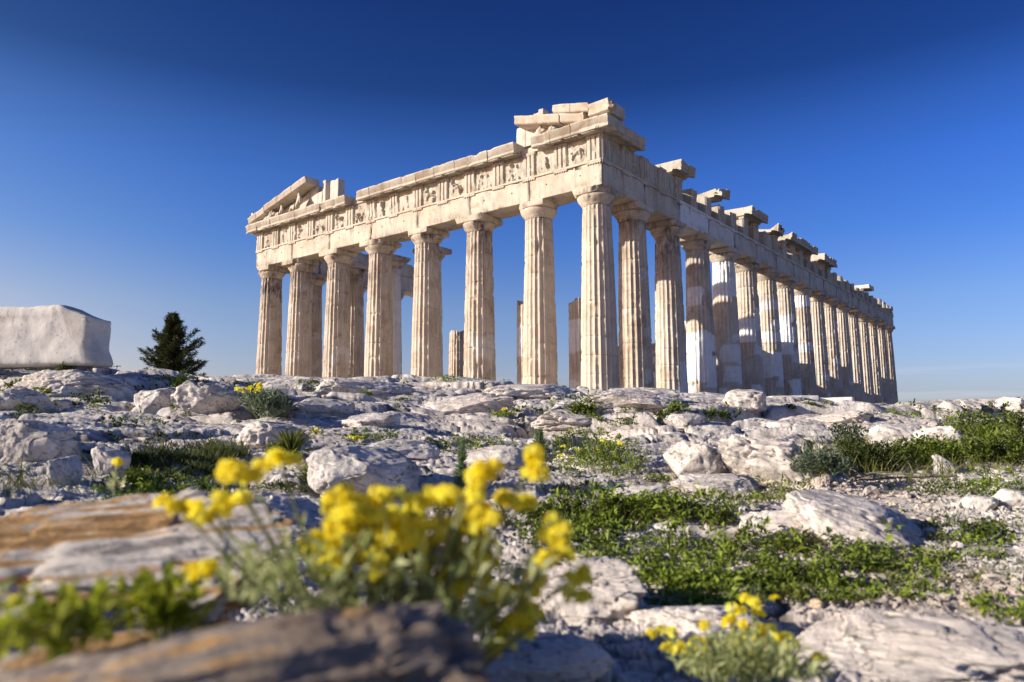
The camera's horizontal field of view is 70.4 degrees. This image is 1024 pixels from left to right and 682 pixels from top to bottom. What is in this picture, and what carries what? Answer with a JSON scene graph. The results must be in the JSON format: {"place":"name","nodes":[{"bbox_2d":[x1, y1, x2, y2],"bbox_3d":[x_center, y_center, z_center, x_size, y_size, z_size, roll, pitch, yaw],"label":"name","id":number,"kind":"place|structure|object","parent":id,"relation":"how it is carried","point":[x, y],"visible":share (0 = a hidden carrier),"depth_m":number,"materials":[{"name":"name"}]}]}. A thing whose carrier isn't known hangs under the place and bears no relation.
{"place":"outdoors","nodes":[
{"label":"outdoors","id":0,"kind":"place"},
{"bbox_2d":[0,368,1023,681],"bbox_3d":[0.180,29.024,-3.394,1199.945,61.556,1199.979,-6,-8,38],"label":"rocky ground","id":1,"kind":"structure","parent":0,"point":[658,438],"depth_m":5.18,"materials":[{"name":"grey stone"}]},
{"bbox_2d":[0,386,55,413],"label":"boulder","id":2,"kind":"object","parent":1,"relation":"on","point":[11,397],"visible":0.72,"depth_m":7.03,"materials":[{"name":"grey stone"}]},
{"bbox_2d":[0,418,80,462],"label":"boulder","id":3,"kind":"object","parent":1,"relation":"on","point":[35,439],"visible":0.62,"depth_m":3.17,"materials":[{"name":"grey stone"}]},
{"bbox_2d":[0,305,112,369],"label":"marble block","id":4,"kind":"object","parent":1,"relation":"on","point":[49,336],"depth_m":9.75,"materials":[{"name":"white stone"}]},
{"bbox_2d":[52,399,73,407],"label":"boulder","id":5,"kind":"object","parent":1,"relation":"on","point":[64,403],"visible":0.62,"depth_m":7.78,"materials":[{"name":"grey stone"}]},
{"bbox_2d":[46,455,82,485],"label":"boulder","id":6,"kind":"object","parent":1,"relation":"on","point":[74,473],"visible":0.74,"depth_m":2.64,"materials":[{"name":"grey stone"}]},
{"bbox_2d":[54,361,75,370],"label":"shrub","id":7,"kind":"object","parent":1,"relation":"on","point":[61,367],"visible":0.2,"depth_m":9.71,"materials":[{"name":"green plant"}]},
{"bbox_2d":[0,571,146,662],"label":"shrub","id":8,"kind":"object","parent":1,"relation":"on","point":[88,619],"visible":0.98,"depth_m":0.45,"materials":[{"name":"green plant"}]},
{"bbox_2d":[13,369,136,398],"bbox_3d":[-5.280,0.547,8.864,1.345,0.383,0.793,2,-7,-20],"label":"boulder","id":9,"kind":"object","parent":1,"relation":"on","point":[62,382],"visible":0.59,"depth_m":8.62,"materials":[{"name":"grey stone"}]},
{"bbox_2d":[91,446,131,475],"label":"boulder","id":10,"kind":"object","parent":1,"relation":"on","point":[104,456],"visible":0.74,"depth_m":3.00,"materials":[{"name":"grey stone"}]},
{"bbox_2d":[0,488,295,673],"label":"boulder","id":11,"kind":"object","parent":1,"relation":"on","point":[128,536],"visible":0.48,"depth_m":0.84,"materials":[{"name":"stone"}]},
{"bbox_2d":[106,457,125,496],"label":"flowering plant","id":12,"kind":"object","parent":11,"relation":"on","point":[117,461],"visible":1,"depth_m":1.12,"materials":[{"name":"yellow plant"}]},
{"bbox_2d":[134,387,176,413],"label":"boulder","id":13,"kind":"object","parent":1,"relation":"on","point":[149,401],"visible":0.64,"depth_m":8.08,"materials":[{"name":"grey stone"}]},
{"bbox_2d":[106,559,222,641],"bbox_3d":[-0.252,0.196,0.528,0.083,0.068,0.076,2,-7,-22],"label":"shrub","id":14,"kind":"object","parent":1,"relation":"on","point":[164,612],"visible":0.96,"depth_m":0.52,"materials":[{"name":"green plant"}]},
{"bbox_2d":[137,311,207,375],"bbox_3d":[-10.244,0.353,22.074,1.925,2.507,1.982,-2,-7,14],"label":"conifer tree","id":15,"kind":"object","parent":1,"relation":"on","point":[168,353],"visible":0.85,"depth_m":21.68,"materials":[{"name":"green plant"}]},
{"bbox_2d":[171,369,191,386],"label":"shrub","id":16,"kind":"object","parent":1,"relation":"on","point":[176,383],"visible":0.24,"depth_m":9.49,"materials":[{"name":"green plant"}]},
{"bbox_2d":[170,380,247,413],"bbox_3d":[-3.345,0.683,8.149,0.797,0.452,0.582,0,-7,-3],"label":"boulder","id":17,"kind":"object","parent":1,"relation":"on","point":[201,397],"visible":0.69,"depth_m":7.92,"materials":[{"name":"grey stone"}]},
{"bbox_2d":[0,601,489,681],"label":"boulder","id":18,"kind":"object","parent":1,"relation":"on","point":[420,642],"visible":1,"depth_m":0.41,"materials":[{"name":"brown stone"}]},
{"bbox_2d":[233,382,298,417],"bbox_3d":[-2.595,0.634,7.710,0.719,0.379,1.859,2,-7,-17],"label":"flowering plant","id":19,"kind":"object","parent":1,"relation":"on","point":[272,402],"visible":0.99,"depth_m":7.08,"materials":[{"name":"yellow plant"}]},
{"bbox_2d":[236,420,310,449],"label":"boulder","id":20,"kind":"object","parent":1,"relation":"on","point":[257,434],"visible":0.61,"depth_m":4.41,"materials":[{"name":"grey stone"}]},
{"bbox_2d":[266,425,313,454],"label":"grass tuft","id":21,"kind":"object","parent":1,"relation":"on","point":[292,441],"visible":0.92,"depth_m":3.81,"materials":[{"name":"green plant"}]},
{"bbox_2d":[253,492,328,548],"bbox_3d":[-0.690,0.522,2.007,0.452,0.199,0.356,-6,-8,38],"label":"boulder","id":22,"kind":"object","parent":1,"relation":"on","point":[281,503],"visible":0.14,"depth_m":1.98,"materials":[{"name":"grey stone"}]},
{"bbox_2d":[297,459,307,482],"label":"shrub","id":23,"kind":"object","parent":1,"relation":"on","point":[305,472],"visible":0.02,"depth_m":3.27,"materials":[{"name":"green plant"}]},
{"bbox_2d":[309,426,325,436],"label":"flowering plant","id":24,"kind":"object","parent":1,"relation":"on","point":[315,431],"visible":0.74,"depth_m":5.72,"materials":[{"name":"yellow plant"}]},
{"bbox_2d":[291,397,354,413],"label":"boulder","id":25,"kind":"object","parent":1,"relation":"on","point":[314,405],"visible":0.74,"depth_m":8.23,"materials":[{"name":"grey stone"}]},
{"bbox_2d":[342,433,367,442],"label":"flowering plant","id":26,"kind":"object","parent":1,"relation":"on","point":[358,437],"visible":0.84,"depth_m":5.49,"materials":[{"name":"yellow plant"}]},
{"bbox_2d":[306,445,420,499],"bbox_3d":[-0.698,0.615,3.265,0.451,0.294,0.444,-6,-8,38],"label":"boulder","id":27,"kind":"object","parent":1,"relation":"on","point":[362,469],"visible":0.75,"depth_m":3.16,"materials":[{"name":"grey stone"}]},
{"bbox_2d":[312,378,414,395],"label":"boulder","id":28,"kind":"object","parent":1,"relation":"on","point":[326,386],"visible":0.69,"depth_m":11.04,"materials":[{"name":"grey stone"}]},
{"bbox_2d":[341,413,399,427],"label":"boulder","id":29,"kind":"object","parent":1,"relation":"on","point":[386,420],"visible":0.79,"depth_m":6.94,"materials":[{"name":"grey stone"}]},
{"bbox_2d":[152,443,594,670],"bbox_3d":[-0.098,0.199,0.595,0.348,0.226,0.170,1,-7,-8],"label":"flowering plant","id":30,"kind":"object","parent":1,"relation":"on","point":[335,554],"visible":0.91,"depth_m":0.58,"materials":[{"name":"yellow plant"}]},
{"bbox_2d":[368,439,440,460],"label":"boulder","id":31,"kind":"object","parent":1,"relation":"on","point":[416,449],"visible":0.55,"depth_m":4.71,"materials":[{"name":"grey stone"}]},
{"bbox_2d":[452,437,468,490],"bbox_3d":[-0.233,0.577,3.383,0.113,0.257,0.126,-6,-8,38],"label":"spurge","id":32,"kind":"object","parent":1,"relation":"on","point":[461,466],"visible":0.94,"depth_m":3.38,"materials":[{"name":"green plant"}]},
{"bbox_2d":[418,393,516,414],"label":"boulder","id":33,"kind":"object","parent":1,"relation":"on","point":[475,402],"visible":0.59,"depth_m":9.70,"materials":[{"name":"grey stone"}]},
{"bbox_2d":[464,445,526,469],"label":"boulder","id":34,"kind":"object","parent":1,"relation":"on","point":[511,457],"visible":0.44,"depth_m":3.92,"materials":[{"name":"grey stone"}]},
{"bbox_2d":[488,407,516,417],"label":"flowering plant","id":35,"kind":"object","parent":1,"relation":"on","point":[496,412],"visible":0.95,"depth_m":8.95,"materials":[{"name":"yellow plant"}]},
{"bbox_2d":[0,423,1010,582],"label":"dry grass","id":36,"kind":"structure","parent":1,"relation":"on","point":[210,451],"depth_m":3.45,"materials":[{"name":"green plant"}]},
{"bbox_2d":[0,366,1023,623],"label":"ground cover","id":37,"kind":"object","parent":1,"relation":"on","point":[682,576],"visible":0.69,"depth_m":2.34,"materials":[{"name":"green plant"}]},
{"bbox_2d":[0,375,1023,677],"bbox_3d":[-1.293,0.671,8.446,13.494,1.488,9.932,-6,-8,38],"label":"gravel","id":38,"kind":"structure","parent":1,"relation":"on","point":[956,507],"depth_m":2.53,"materials":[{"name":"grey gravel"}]},
{"bbox_2d":[483,384,575,398],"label":"boulder","id":39,"kind":"object","parent":1,"relation":"on","point":[546,391],"visible":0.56,"depth_m":12.10,"materials":[{"name":"grey stone"}]},
{"bbox_2d":[531,428,550,457],"bbox_3d":[0.197,0.729,5.123,0.177,0.253,0.180,-6,-8,38],"label":"spurge","id":40,"kind":"object","parent":1,"relation":"on","point":[539,439],"visible":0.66,"depth_m":5.11,"materials":[{"name":"green plant"}]},
{"bbox_2d":[477,634,614,681],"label":"boulder","id":41,"kind":"object","parent":1,"relation":"on","point":[562,658],"visible":0.71,"depth_m":1.01,"materials":[{"name":"grey stone"}]},
{"bbox_2d":[530,405,601,430],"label":"boulder","id":42,"kind":"object","parent":1,"relation":"on","point":[559,418],"visible":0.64,"depth_m":7.84,"materials":[{"name":"grey stone"}]},
{"bbox_2d":[245,97,897,403],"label":"temple","id":43,"kind":"structure","parent":1,"relation":"on","point":[790,314],"depth_m":45.75,"materials":[{"name":"stone"}]},
{"bbox_2d":[564,395,599,414],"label":"shrub","id":44,"kind":"object","parent":1,"relation":"on","point":[573,407],"visible":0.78,"depth_m":7.95,"materials":[{"name":"green plant"}]},
{"bbox_2d":[532,556,647,622],"bbox_3d":[0.151,0.524,1.515,0.271,0.134,0.221,-2,-7,11],"label":"boulder","id":45,"kind":"object","parent":1,"relation":"on","point":[617,587],"visible":0.6,"depth_m":1.44,"materials":[{"name":"grey stone"}]},
{"bbox_2d":[557,437,634,466],"bbox_3d":[0.555,0.762,4.750,0.512,0.283,1.017,-2,-7,11],"label":"flowering plant","id":46,"kind":"object","parent":1,"relation":"on","point":[596,450],"visible":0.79,"depth_m":4.58,"materials":[{"name":"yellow plant"}]},
{"bbox_2d":[582,389,684,409],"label":"boulder","id":47,"kind":"object","parent":1,"relation":"on","point":[641,399],"visible":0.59,"depth_m":8.03,"materials":[{"name":"grey stone"}]},
{"bbox_2d":[629,565,647,580],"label":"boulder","id":48,"kind":"object","parent":1,"relation":"on","point":[635,567],"visible":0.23,"depth_m":1.78,"materials":[{"name":"grey stone"}]},
{"bbox_2d":[610,485,668,503],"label":"boulder","id":49,"kind":"object","parent":1,"relation":"on","point":[634,489],"visible":0.17,"depth_m":2.88,"materials":[{"name":"grey stone"}]},
{"bbox_2d":[339,418,1023,606],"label":"grass","id":50,"kind":"structure","parent":1,"relation":"on","point":[793,598],"depth_m":2.61,"materials":[{"name":"green plant"}]},
{"bbox_2d":[668,413,704,429],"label":"boulder","id":51,"kind":"object","parent":1,"relation":"on","point":[679,421],"visible":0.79,"depth_m":7.11,"materials":[{"name":"grey stone"}]},
{"bbox_2d":[663,437,723,476],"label":"boulder","id":52,"kind":"object","parent":1,"relation":"on","point":[697,456],"visible":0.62,"depth_m":3.96,"materials":[{"name":"grey stone"}]},
{"bbox_2d":[627,605,762,650],"bbox_3d":[0.355,0.533,1.386,0.253,0.069,0.281,1,-7,-13],"label":"boulder","id":53,"kind":"object","parent":1,"relation":"on","point":[684,620],"visible":0.35,"depth_m":1.33,"materials":[{"name":"grey stone"}]},
{"bbox_2d":[670,473,759,497],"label":"boulder","id":54,"kind":"object","parent":1,"relation":"on","point":[740,483],"visible":0.58,"depth_m":3.48,"materials":[{"name":"grey stone"}]},
{"bbox_2d":[644,592,840,681],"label":"flowering plant","id":55,"kind":"object","parent":1,"relation":"on","point":[735,650],"visible":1,"depth_m":0.90,"materials":[{"name":"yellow plant"}]},
{"bbox_2d":[722,389,766,413],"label":"boulder","id":56,"kind":"object","parent":1,"relation":"on","point":[753,401],"visible":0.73,"depth_m":8.34,"materials":[{"name":"grey stone"}]},
{"bbox_2d":[737,584,757,595],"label":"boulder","id":57,"kind":"object","parent":1,"relation":"on","point":[754,592],"visible":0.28,"depth_m":1.67,"materials":[{"name":"grey stone"}]},
{"bbox_2d":[708,434,815,483],"bbox_3d":[1.392,0.669,3.964,0.615,0.322,0.438,-6,-8,38],"label":"boulder","id":58,"kind":"object","parent":1,"relation":"on","point":[763,456],"visible":0.54,"depth_m":3.85,"materials":[{"name":"grey stone"}]},
{"bbox_2d":[739,510,815,541],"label":"boulder","id":59,"kind":"object","parent":1,"relation":"on","point":[785,518],"visible":0.4,"depth_m":2.41,"materials":[{"name":"grey stone"}]},
{"bbox_2d":[768,395,818,400],"bbox_3d":[7.903,1.620,20.482,1.320,0.165,0.616,-1,-7,4],"label":"marble slab","id":60,"kind":"object","parent":1,"relation":"on","point":[815,397],"depth_m":20.18,"materials":[{"name":"white stone"}]},
{"bbox_2d":[810,598,823,607],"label":"boulder","id":61,"kind":"object","parent":1,"relation":"on","point":[816,603],"visible":0.86,"depth_m":1.59,"materials":[{"name":"stone"}]},
{"bbox_2d":[783,442,857,475],"bbox_3d":[1.472,0.572,3.474,0.328,0.180,0.289,-6,-8,38],"label":"shrub","id":62,"kind":"object","parent":1,"relation":"on","point":[813,463],"visible":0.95,"depth_m":3.43,"materials":[{"name":"green plant"}]},
{"bbox_2d":[820,397,854,402],"bbox_3d":[9.176,1.698,20.484,0.868,0.225,0.616,-4,-8,29],"label":"marble slab","id":63,"kind":"object","parent":1,"relation":"on","point":[836,399],"depth_m":20.24,"materials":[{"name":"white stone"}]},
{"bbox_2d":[805,410,873,422],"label":"boulder","id":64,"kind":"object","parent":1,"relation":"on","point":[857,415],"visible":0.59,"depth_m":7.21,"materials":[{"name":"grey stone"}]},
{"bbox_2d":[826,417,868,446],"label":"shrub","id":65,"kind":"object","parent":1,"relation":"on","point":[839,428],"visible":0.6,"depth_m":5.18,"materials":[{"name":"green plant"}]},
{"bbox_2d":[781,489,926,550],"bbox_3d":[1.161,0.647,2.453,0.477,0.263,0.463,-6,-8,38],"label":"boulder","id":66,"kind":"object","parent":1,"relation":"on","point":[836,512],"visible":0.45,"depth_m":2.35,"materials":[{"name":"grey stone"}]},
{"bbox_2d":[822,434,910,472],"bbox_3d":[2.026,0.651,4.185,0.382,0.246,0.416,1,-7,-11],"label":"shrub","id":67,"kind":"object","parent":1,"relation":"on","point":[865,451],"visible":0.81,"depth_m":4.08,"materials":[{"name":"green plant"}]},
{"bbox_2d":[869,423,921,448],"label":"boulder","id":68,"kind":"object","parent":1,"relation":"on","point":[891,432],"visible":0.41,"depth_m":4.91,"materials":[{"name":"grey stone"}]},
{"bbox_2d":[843,469,959,481],"bbox_3d":[1.986,0.671,3.604,0.678,0.075,0.141,-1,-7,2],"label":"dry twig clump","id":69,"kind":"object","parent":1,"relation":"on","point":[862,476],"visible":0.83,"depth_m":3.64,"materials":[{"name":"plant"}]},
{"bbox_2d":[786,607,1023,681],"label":"boulder","id":70,"kind":"object","parent":1,"relation":"on","point":[896,646],"visible":0.84,"depth_m":1.13,"materials":[{"name":"grey stone"}]},
{"bbox_2d":[888,431,971,465],"bbox_3d":[2.516,0.659,4.397,0.470,0.228,0.410,-6,-8,38],"label":"shrub","id":71,"kind":"object","parent":1,"relation":"on","point":[927,448],"visible":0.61,"depth_m":4.35,"materials":[{"name":"green plant"}]},
{"bbox_2d":[913,425,968,446],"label":"boulder","id":72,"kind":"object","parent":1,"relation":"on","point":[949,430],"visible":0.34,"depth_m":4.66,"materials":[{"name":"grey stone"}]},
{"bbox_2d":[932,454,964,472],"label":"boulder","id":73,"kind":"object","parent":1,"relation":"on","point":[946,461],"visible":0.39,"depth_m":3.98,"materials":[{"name":"grey stone"}]},
{"bbox_2d":[938,401,963,416],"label":"boulder","id":74,"kind":"object","parent":1,"relation":"on","point":[949,406],"visible":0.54,"depth_m":8.62,"materials":[{"name":"grey stone"}]},
{"bbox_2d":[958,399,981,412],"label":"boulder","id":75,"kind":"object","parent":1,"relation":"on","point":[968,403],"visible":0.68,"depth_m":8.70,"materials":[{"name":"grey stone"}]},
{"bbox_2d":[955,474,984,481],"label":"boulder","id":76,"kind":"object","parent":1,"relation":"on","point":[976,476],"visible":0.47,"depth_m":3.56,"materials":[{"name":"grey stone"}]},
{"bbox_2d":[930,417,1023,463],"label":"shrub","id":77,"kind":"object","parent":1,"relation":"on","point":[987,446],"visible":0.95,"depth_m":4.15,"materials":[{"name":"green plant"}]},
{"bbox_2d":[960,495,998,509],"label":"boulder","id":78,"kind":"object","parent":1,"relation":"on","point":[982,502],"visible":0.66,"depth_m":2.79,"materials":[{"name":"grey stone"}]},
{"bbox_2d":[937,409,1023,435],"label":"shrub","id":79,"kind":"object","parent":1,"relation":"on","point":[1017,419],"visible":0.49,"depth_m":6.32,"materials":[{"name":"green plant"}]},
{"bbox_2d":[991,488,1023,506],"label":"boulder","id":80,"kind":"object","parent":1,"relation":"on","point":[1007,497],"visible":0.56,"depth_m":2.79,"materials":[{"name":"grey stone"}]},
{"bbox_2d":[993,397,1023,410],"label":"boulder","id":81,"kind":"object","parent":1,"relation":"on","point":[1013,403],"visible":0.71,"depth_m":8.88,"materials":[{"name":"grey stone"}]},
{"bbox_2d":[0,0,1023,402],"label":"sky","id":82,"kind":"structure","parent":0,"point":[140,140],"materials":[{"name":"blue"}]}
]}

